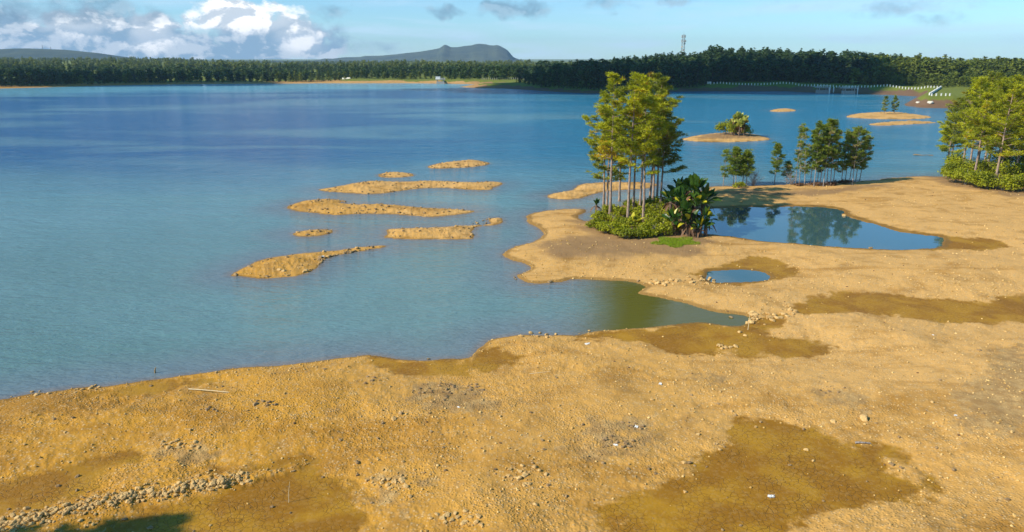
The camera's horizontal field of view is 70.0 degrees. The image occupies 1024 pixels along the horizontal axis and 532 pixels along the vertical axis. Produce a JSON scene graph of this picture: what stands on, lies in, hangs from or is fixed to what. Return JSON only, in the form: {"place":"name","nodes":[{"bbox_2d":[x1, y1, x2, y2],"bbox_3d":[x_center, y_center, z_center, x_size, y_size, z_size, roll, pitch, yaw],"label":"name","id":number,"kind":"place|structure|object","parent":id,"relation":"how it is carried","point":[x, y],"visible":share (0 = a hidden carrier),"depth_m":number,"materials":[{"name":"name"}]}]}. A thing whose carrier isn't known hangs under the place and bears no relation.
{"place":"outdoors","nodes":[
{"label":"outdoors","id":0,"kind":"place"},
{"bbox_2d":[0,48,378,62],"bbox_3d":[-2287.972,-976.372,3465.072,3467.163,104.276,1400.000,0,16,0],"label":"hill","id":1,"kind":"structure","parent":0,"point":[17,53],"depth_m":3366.38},
{"bbox_2d":[313,44,522,61],"bbox_3d":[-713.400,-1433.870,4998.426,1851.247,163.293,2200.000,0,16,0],"label":"mountain","id":2,"kind":"structure","parent":0,"point":[477,52],"depth_m":4685.52,"materials":[{"name":"grey stone"}]},
{"bbox_2d":[0,59,1023,531],"bbox_3d":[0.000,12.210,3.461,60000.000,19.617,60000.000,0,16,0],"label":"ground","id":3,"kind":"structure","parent":0,"point":[718,495],"depth_m":42.52,"materials":[{"name":"brown sand"}]},
{"bbox_2d":[3,68,16,85],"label":"forest tree","id":4,"kind":"object","parent":3,"relation":"on","point":[9,78],"visible":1,"depth_m":525.02,"materials":[{"name":"green plant"}]},
{"bbox_2d":[24,67,38,85],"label":"forest tree","id":5,"kind":"object","parent":3,"relation":"on","point":[30,75],"visible":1,"depth_m":533.92,"materials":[{"name":"green plant"}]},
{"bbox_2d":[0,62,555,85],"bbox_3d":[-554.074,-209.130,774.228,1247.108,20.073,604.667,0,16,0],"label":"forest","id":6,"kind":"object","parent":3,"relation":"on","point":[498,71],"visible":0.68,"depth_m":704.82,"materials":[{"name":"green plant"}]},
{"bbox_2d":[0,56,640,71],"bbox_3d":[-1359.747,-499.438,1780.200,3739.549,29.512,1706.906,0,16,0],"label":"distant forest","id":7,"kind":"object","parent":3,"relation":"on","point":[131,61],"visible":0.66,"depth_m":1309.10,"materials":[{"name":"green plant"}]},
{"bbox_2d":[0,110,1022,531],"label":"rubble","id":8,"kind":"object","parent":3,"relation":"on","point":[80,502],"visible":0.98,"depth_m":37.59,"materials":[{"name":"beige stone"}]},
{"bbox_2d":[560,63,570,85],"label":"forest tree","id":9,"kind":"object","parent":3,"relation":"on","point":[568,69],"visible":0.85,"depth_m":469.28,"materials":[{"name":"green plant"}]},
{"bbox_2d":[581,58,599,88],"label":"forest tree","id":10,"kind":"object","parent":3,"relation":"on","point":[591,62],"visible":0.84,"depth_m":451.16,"materials":[{"name":"green plant"}]},
{"bbox_2d":[584,217,608,228],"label":"shrub","id":11,"kind":"object","parent":3,"relation":"on","point":[592,224],"visible":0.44,"depth_m":87.85,"materials":[{"name":"green plant"}]},
{"bbox_2d":[581,93,620,209],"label":"pine tree","id":12,"kind":"object","parent":3,"relation":"on","point":[602,100],"visible":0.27,"depth_m":95.98,"materials":[{"name":"green plant"}]},
{"bbox_2d":[590,210,611,220],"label":"shrub","id":13,"kind":"object","parent":3,"relation":"on","point":[602,215],"visible":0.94,"depth_m":91.64,"materials":[{"name":"green plant"}]},
{"bbox_2d":[596,63,609,88],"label":"forest tree","id":14,"kind":"object","parent":3,"relation":"on","point":[601,78],"visible":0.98,"depth_m":450.79,"materials":[{"name":"green plant"}]},
{"bbox_2d":[595,221,614,232],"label":"shrub","id":15,"kind":"object","parent":3,"relation":"on","point":[598,226],"visible":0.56,"depth_m":85.57,"materials":[{"name":"green plant"}]},
{"bbox_2d":[583,110,639,205],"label":"pine tree","id":16,"kind":"object","parent":3,"relation":"on","point":[616,173],"visible":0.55,"depth_m":94.67,"materials":[{"name":"green plant"}]},
{"bbox_2d":[600,221,631,234],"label":"shrub","id":17,"kind":"object","parent":3,"relation":"on","point":[616,224],"visible":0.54,"depth_m":84.58,"materials":[{"name":"green plant"}]},
{"bbox_2d":[593,71,640,220],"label":"pine tree","id":18,"kind":"object","parent":3,"relation":"on","point":[606,113],"visible":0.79,"depth_m":88.97,"materials":[{"name":"green plant"}]},
{"bbox_2d":[609,211,626,224],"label":"shrub","id":19,"kind":"object","parent":3,"relation":"on","point":[617,218],"visible":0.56,"depth_m":89.45,"materials":[{"name":"green plant"}]},
{"bbox_2d":[616,59,626,85],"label":"forest tree","id":20,"kind":"object","parent":3,"relation":"on","point":[621,67],"visible":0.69,"depth_m":455.27,"materials":[{"name":"green plant"}]},
{"bbox_2d":[610,85,635,201],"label":"pine tree","id":21,"kind":"object","parent":3,"relation":"on","point":[622,88],"visible":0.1,"depth_m":102.52,"materials":[{"name":"green plant"}]},
{"bbox_2d":[612,204,633,216],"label":"shrub","id":22,"kind":"object","parent":3,"relation":"on","point":[622,210],"visible":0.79,"depth_m":94.29,"materials":[{"name":"green plant"}]},
{"bbox_2d":[610,227,642,237],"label":"shrub","id":23,"kind":"object","parent":3,"relation":"on","point":[627,232],"visible":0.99,"depth_m":82.62,"materials":[{"name":"green plant"}]},
{"bbox_2d":[619,214,643,228],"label":"shrub","id":24,"kind":"object","parent":3,"relation":"on","point":[627,222],"visible":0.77,"depth_m":86.96,"materials":[{"name":"green plant"}]},
{"bbox_2d":[608,72,660,217],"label":"pine tree","id":25,"kind":"object","parent":3,"relation":"on","point":[636,95],"visible":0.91,"depth_m":86.57,"materials":[{"name":"green plant"}]},
{"bbox_2d":[619,91,656,207],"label":"pine tree","id":26,"kind":"object","parent":3,"relation":"on","point":[633,202],"visible":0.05,"depth_m":96.99,"materials":[{"name":"green plant"}]},
{"bbox_2d":[631,205,651,219],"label":"shrub","id":27,"kind":"object","parent":3,"relation":"on","point":[637,210],"visible":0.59,"depth_m":92.59,"materials":[{"name":"green plant"}]},
{"bbox_2d":[633,225,655,237],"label":"shrub","id":28,"kind":"object","parent":3,"relation":"on","point":[643,231],"visible":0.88,"depth_m":82.96,"materials":[{"name":"green plant"}]},
{"bbox_2d":[617,96,672,221],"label":"pine tree","id":29,"kind":"object","parent":3,"relation":"on","point":[645,135],"visible":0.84,"depth_m":87.64,"materials":[{"name":"green plant"}]},
{"bbox_2d":[625,72,667,205],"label":"pine tree","id":30,"kind":"object","parent":3,"relation":"on","point":[645,79],"visible":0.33,"depth_m":90.69,"materials":[{"name":"green plant"}]},
{"bbox_2d":[636,221,662,235],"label":"shrub","id":31,"kind":"object","parent":3,"relation":"on","point":[651,224],"visible":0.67,"depth_m":83.89,"materials":[{"name":"green plant"}]},
{"bbox_2d":[641,210,665,223],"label":"shrub","id":32,"kind":"object","parent":3,"relation":"on","point":[653,217],"visible":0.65,"depth_m":88.33,"materials":[{"name":"green plant"}]},
{"bbox_2d":[648,60,661,84],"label":"forest tree","id":33,"kind":"object","parent":3,"relation":"on","point":[652,68],"visible":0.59,"depth_m":468.85,"materials":[{"name":"green plant"}]},
{"bbox_2d":[645,202,667,213],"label":"shrub","id":34,"kind":"object","parent":3,"relation":"on","point":[654,207],"visible":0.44,"depth_m":93.85,"materials":[{"name":"green plant"}]},
{"bbox_2d":[643,77,675,198],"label":"pine tree","id":35,"kind":"object","parent":3,"relation":"on","point":[662,83],"visible":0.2,"depth_m":98.67,"materials":[{"name":"green plant"}]},
{"bbox_2d":[639,91,684,195],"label":"pine tree","id":36,"kind":"object","parent":3,"relation":"on","point":[664,95],"visible":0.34,"depth_m":97.06,"materials":[{"name":"green plant"}]},
{"bbox_2d":[639,72,685,199],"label":"pine tree","id":37,"kind":"object","parent":3,"relation":"on","point":[656,75],"visible":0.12,"depth_m":103.20,"materials":[{"name":"green plant"}]},
{"bbox_2d":[652,221,674,234],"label":"shrub","id":38,"kind":"object","parent":3,"relation":"on","point":[665,227],"visible":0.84,"depth_m":84.26,"materials":[{"name":"green plant"}]},
{"bbox_2d":[641,107,688,204],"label":"pine tree","id":39,"kind":"object","parent":3,"relation":"on","point":[672,132],"visible":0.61,"depth_m":94.75,"materials":[{"name":"green plant"}]},
{"bbox_2d":[658,187,676,212],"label":"palm","id":40,"kind":"object","parent":3,"relation":"on","point":[665,194],"visible":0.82,"depth_m":88.89,"materials":[{"name":"green plant"}]},
{"bbox_2d":[661,208,681,235],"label":"palm","id":41,"kind":"object","parent":3,"relation":"on","point":[671,215],"visible":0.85,"depth_m":85.52,"materials":[{"name":"green plant"}]},
{"bbox_2d":[652,236,700,247],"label":"grass","id":42,"kind":"structure","parent":3,"relation":"on","point":[669,241],"depth_m":80.86,"materials":[{"name":"green plant"}]},
{"bbox_2d":[673,186,692,230],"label":"palm","id":43,"kind":"object","parent":3,"relation":"on","point":[681,192],"visible":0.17,"depth_m":86.94,"materials":[{"name":"green plant"}]},
{"bbox_2d":[672,197,695,233],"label":"palm","id":44,"kind":"object","parent":3,"relation":"on","point":[684,203],"visible":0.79,"depth_m":84.45,"materials":[{"name":"green plant"}]},
{"bbox_2d":[678,207,701,236],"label":"palm","id":45,"kind":"object","parent":3,"relation":"on","point":[687,228],"visible":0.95,"depth_m":83.96,"materials":[{"name":"green plant"}]},
{"bbox_2d":[673,174,706,225],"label":"palm","id":46,"kind":"object","parent":3,"relation":"on","point":[686,181],"visible":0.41,"depth_m":88.24,"materials":[{"name":"green plant"}]},
{"bbox_2d":[684,61,696,87],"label":"forest tree","id":47,"kind":"object","parent":3,"relation":"on","point":[688,73],"visible":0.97,"depth_m":479.52,"materials":[{"name":"green plant"}]},
{"bbox_2d":[681,172,708,232],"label":"palm","id":48,"kind":"object","parent":3,"relation":"on","point":[695,182],"visible":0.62,"depth_m":84.85,"materials":[{"name":"green plant"}]},
{"bbox_2d":[689,56,704,86],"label":"forest tree","id":49,"kind":"object","parent":3,"relation":"on","point":[700,62],"visible":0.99,"depth_m":477.63,"materials":[{"name":"green plant"}]},
{"bbox_2d":[688,187,713,234],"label":"palm","id":50,"kind":"object","parent":3,"relation":"on","point":[697,197],"visible":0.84,"depth_m":84.20,"materials":[{"name":"green plant"}]},
{"bbox_2d":[691,215,714,237],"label":"palm","id":51,"kind":"object","parent":3,"relation":"on","point":[705,221],"visible":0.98,"depth_m":84.15,"materials":[{"name":"green plant"}]},
{"bbox_2d":[696,59,709,84],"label":"forest tree","id":52,"kind":"object","parent":3,"relation":"on","point":[703,78],"visible":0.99,"depth_m":478.05,"materials":[{"name":"green plant"}]},
{"bbox_2d":[688,183,724,218],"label":"palm","id":53,"kind":"object","parent":3,"relation":"on","point":[705,190],"visible":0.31,"depth_m":85.99,"materials":[{"name":"green plant"}]},
{"bbox_2d":[696,205,717,235],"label":"palm","id":54,"kind":"object","parent":3,"relation":"on","point":[707,212],"visible":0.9,"depth_m":84.27,"materials":[{"name":"green plant"}]},
{"bbox_2d":[706,59,718,83],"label":"forest tree","id":55,"kind":"object","parent":3,"relation":"on","point":[713,70],"visible":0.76,"depth_m":488.70,"materials":[{"name":"green plant"}]},
{"bbox_2d":[534,44,898,85],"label":"forest","id":56,"kind":"object","parent":3,"relation":"on","point":[847,59],"visible":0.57,"depth_m":528.01,"materials":[{"name":"green plant"}]},
{"bbox_2d":[710,61,723,82],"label":"forest tree","id":57,"kind":"object","parent":3,"relation":"on","point":[719,64],"visible":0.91,"depth_m":491.31,"materials":[{"name":"green plant"}]},
{"bbox_2d":[719,149,730,184],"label":"pine tree","id":58,"kind":"object","parent":3,"relation":"on","point":[724,174],"visible":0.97,"depth_m":118.85,"materials":[{"name":"green plant"}]},
{"bbox_2d":[715,119,734,133],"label":"shrub","id":59,"kind":"object","parent":3,"relation":"on","point":[721,126],"visible":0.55,"depth_m":195.43,"materials":[{"name":"green plant"}]},
{"bbox_2d":[727,146,745,181],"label":"pine tree","id":60,"kind":"object","parent":3,"relation":"on","point":[734,160],"visible":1,"depth_m":117.37,"materials":[{"name":"green plant"}]},
{"bbox_2d":[739,148,755,184],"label":"pine tree","id":61,"kind":"object","parent":3,"relation":"on","point":[747,153],"visible":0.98,"depth_m":117.42,"materials":[{"name":"green plant"}]},
{"bbox_2d":[743,171,763,185],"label":"bare bush","id":62,"kind":"object","parent":3,"relation":"on","point":[753,182],"visible":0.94,"depth_m":118.79,"materials":[{"name":"grey plant"}]},
{"bbox_2d":[769,142,785,183],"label":"pine tree","id":63,"kind":"object","parent":3,"relation":"on","point":[778,147],"visible":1,"depth_m":119.68,"materials":[{"name":"green plant"}]},
{"bbox_2d":[780,161,794,183],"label":"pine tree","id":64,"kind":"object","parent":3,"relation":"on","point":[788,164],"visible":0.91,"depth_m":120.93,"materials":[{"name":"green plant"}]},
{"bbox_2d":[792,123,807,183],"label":"pine tree","id":65,"kind":"object","parent":3,"relation":"on","point":[797,150],"visible":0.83,"depth_m":118.34,"materials":[{"name":"green plant"}]},
{"bbox_2d":[793,134,807,182],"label":"pine tree","id":66,"kind":"object","parent":3,"relation":"on","point":[797,153],"visible":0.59,"depth_m":119.19,"materials":[{"name":"green plant"}]},
{"bbox_2d":[798,126,810,185],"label":"pine tree","id":67,"kind":"object","parent":3,"relation":"on","point":[804,136],"visible":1,"depth_m":117.14,"materials":[{"name":"green plant"}]},
{"bbox_2d":[802,128,822,183],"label":"pine tree","id":68,"kind":"object","parent":3,"relation":"on","point":[812,140],"visible":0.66,"depth_m":117.43,"materials":[{"name":"green plant"}]},
{"bbox_2d":[807,120,825,185],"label":"pine tree","id":69,"kind":"object","parent":3,"relation":"on","point":[819,128],"visible":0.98,"depth_m":115.84,"materials":[{"name":"green plant"}]},
{"bbox_2d":[816,129,832,185],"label":"pine tree","id":70,"kind":"object","parent":3,"relation":"on","point":[817,155],"visible":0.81,"depth_m":116.73,"materials":[{"name":"green plant"}]},
{"bbox_2d":[820,118,839,185],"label":"pine tree","id":71,"kind":"object","parent":3,"relation":"on","point":[828,148],"visible":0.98,"depth_m":115.52,"materials":[{"name":"green plant"}]},
{"bbox_2d":[826,119,843,183],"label":"pine tree","id":72,"kind":"object","parent":3,"relation":"on","point":[833,145],"visible":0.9,"depth_m":116.34,"materials":[{"name":"green plant"}]},
{"bbox_2d":[833,129,845,182],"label":"pine tree","id":73,"kind":"object","parent":3,"relation":"on","point":[839,150],"visible":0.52,"depth_m":118.28,"materials":[{"name":"green plant"}]},
{"bbox_2d":[837,129,852,183],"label":"pine tree","id":74,"kind":"object","parent":3,"relation":"on","point":[847,136],"visible":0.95,"depth_m":118.78,"materials":[{"name":"green plant"}]},
{"bbox_2d":[840,134,857,179],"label":"pine tree","id":75,"kind":"object","parent":3,"relation":"on","point":[843,151],"visible":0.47,"depth_m":120.20,"materials":[{"name":"green plant"}]},
{"bbox_2d":[844,127,864,183],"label":"pine tree","id":76,"kind":"object","parent":3,"relation":"on","point":[853,148],"visible":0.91,"depth_m":118.55,"materials":[{"name":"green plant"}]},
{"bbox_2d":[848,126,864,184],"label":"pine tree","id":77,"kind":"object","parent":3,"relation":"on","point":[859,128],"visible":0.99,"depth_m":117.33,"materials":[{"name":"green plant"}]},
{"bbox_2d":[855,128,871,183],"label":"pine tree","id":78,"kind":"object","parent":3,"relation":"on","point":[864,143],"visible":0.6,"depth_m":119.18,"materials":[{"name":"green plant"}]},
{"bbox_2d":[858,132,873,181],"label":"pine tree","id":79,"kind":"object","parent":3,"relation":"on","point":[868,147],"visible":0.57,"depth_m":120.82,"materials":[{"name":"green plant"}]},
{"bbox_2d":[848,52,1023,83],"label":"forest","id":80,"kind":"object","parent":3,"relation":"on","point":[936,66],"visible":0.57,"depth_m":462.56,"materials":[{"name":"green plant"}]},
{"bbox_2d":[866,64,1023,86],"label":"scrub wood","id":81,"kind":"object","parent":3,"relation":"on","point":[964,80],"visible":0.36,"depth_m":442.75,"materials":[{"name":"green plant"}]},
{"bbox_2d":[935,112,967,163],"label":"pine tree","id":82,"kind":"object","parent":3,"relation":"on","point":[943,147],"visible":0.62,"depth_m":141.94,"materials":[{"name":"green plant"}]},
{"bbox_2d":[937,160,965,177],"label":"shrub","id":83,"kind":"object","parent":3,"relation":"on","point":[955,164],"visible":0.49,"depth_m":125.14,"materials":[{"name":"green plant"}]},
{"bbox_2d":[939,99,964,156],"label":"pine tree","id":84,"kind":"object","parent":3,"relation":"on","point":[954,106],"visible":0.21,"depth_m":144.87,"materials":[{"name":"green plant"}]},
{"bbox_2d":[939,166,969,181],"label":"shrub","id":85,"kind":"object","parent":3,"relation":"on","point":[948,173],"visible":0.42,"depth_m":120.19,"materials":[{"name":"green plant"}]},
{"bbox_2d":[945,152,968,170],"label":"shrub","id":86,"kind":"object","parent":3,"relation":"on","point":[959,159],"visible":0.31,"depth_m":130.56,"materials":[{"name":"green plant"}]},
{"bbox_2d":[951,168,978,184],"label":"shrub","id":87,"kind":"object","parent":3,"relation":"on","point":[959,174],"visible":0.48,"depth_m":117.35,"materials":[{"name":"green plant"}]},
{"bbox_2d":[944,84,987,160],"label":"pine tree","id":88,"kind":"object","parent":3,"relation":"on","point":[956,117],"visible":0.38,"depth_m":132.28,"materials":[{"name":"green plant"}]},
{"bbox_2d":[962,156,990,170],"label":"shrub","id":89,"kind":"object","parent":3,"relation":"on","point":[970,164],"visible":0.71,"depth_m":125.09,"materials":[{"name":"green plant"}]},
{"bbox_2d":[964,172,989,186],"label":"shrub","id":90,"kind":"object","parent":3,"relation":"on","point":[970,177],"visible":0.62,"depth_m":114.41,"materials":[{"name":"green plant"}]},
{"bbox_2d":[958,76,1003,160],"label":"pine tree","id":91,"kind":"object","parent":3,"relation":"on","point":[981,80],"visible":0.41,"depth_m":126.84,"materials":[{"name":"green plant"}]},
{"bbox_2d":[956,70,1005,160],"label":"pine tree","id":92,"kind":"object","parent":3,"relation":"on","point":[993,76],"visible":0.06,"depth_m":132.93,"materials":[{"name":"green plant"}]},
{"bbox_2d":[956,89,1014,171],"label":"pine tree","id":93,"kind":"object","parent":3,"relation":"on","point":[976,104],"visible":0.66,"depth_m":119.05,"materials":[{"name":"green plant"}]},
{"bbox_2d":[973,170,998,187],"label":"shrub","id":94,"kind":"object","parent":3,"relation":"on","point":[990,176],"visible":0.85,"depth_m":113.16,"materials":[{"name":"green plant"}]},
{"bbox_2d":[979,156,1005,174],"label":"shrub","id":95,"kind":"object","parent":3,"relation":"on","point":[991,168],"visible":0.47,"depth_m":123.46,"materials":[{"name":"green plant"}]},
{"bbox_2d":[969,77,1022,173],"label":"pine tree","id":96,"kind":"object","parent":3,"relation":"on","point":[999,84],"visible":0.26,"depth_m":125.28,"materials":[{"name":"green plant"}]},
{"bbox_2d":[970,76,1023,188],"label":"pine tree","id":97,"kind":"object","parent":3,"relation":"on","point":[991,143],"visible":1,"depth_m":111.66,"materials":[{"name":"green plant"}]},
{"bbox_2d":[986,174,1022,189],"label":"shrub","id":98,"kind":"object","parent":3,"relation":"on","point":[1001,180],"visible":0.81,"depth_m":112.07,"materials":[{"name":"green plant"}]},
{"bbox_2d":[986,74,1023,174],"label":"pine tree","id":99,"kind":"object","parent":3,"relation":"on","point":[1016,77],"visible":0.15,"depth_m":125.18,"materials":[{"name":"green plant"}]},
{"bbox_2d":[988,159,1023,176],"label":"shrub","id":100,"kind":"object","parent":3,"relation":"on","point":[1003,169],"visible":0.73,"depth_m":120.56,"materials":[{"name":"green plant"}]},
{"bbox_2d":[999,82,1023,162],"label":"pine tree","id":101,"kind":"object","parent":3,"relation":"on","point":[1011,147],"visible":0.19,"depth_m":125.34,"materials":[{"name":"green plant"}]},
{"bbox_2d":[1001,172,1023,190],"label":"shrub","id":102,"kind":"object","parent":3,"relation":"on","point":[1013,184],"visible":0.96,"depth_m":110.79,"materials":[{"name":"green plant"}]},
{"bbox_2d":[1001,106,1023,149],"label":"pine tree","id":103,"kind":"object","parent":3,"relation":"on","point":[1021,124],"visible":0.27,"depth_m":119.92,"materials":[{"name":"green plant"}]},
{"bbox_2d":[1008,160,1023,174],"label":"shrub","id":104,"kind":"object","parent":3,"relation":"on","point":[1019,167],"visible":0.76,"depth_m":119.63,"materials":[{"name":"green plant"}]},
{"bbox_2d":[0,83,1023,399],"bbox_3d":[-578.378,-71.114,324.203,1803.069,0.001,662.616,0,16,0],"label":"lake water","id":105,"kind":"structure","parent":0,"point":[140,225],"depth_m":100.81,"materials":[{"name":"blue liquid"}]},
{"bbox_2d":[0,0,1023,58],"label":"sky","id":106,"kind":"structure","parent":0,"point":[186,29],"materials":[{"name":"blue"}]},
{"bbox_2d":[706,269,769,282],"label":"pond water","id":107,"kind":"structure","parent":0,"point":[739,275],"depth_m":69.80,"materials":[{"name":"teal liquid"}]},
{"bbox_2d":[693,206,943,249],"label":"pond water","id":108,"kind":"structure","parent":0,"point":[821,226],"depth_m":89.00,"materials":[{"name":"teal liquid"}]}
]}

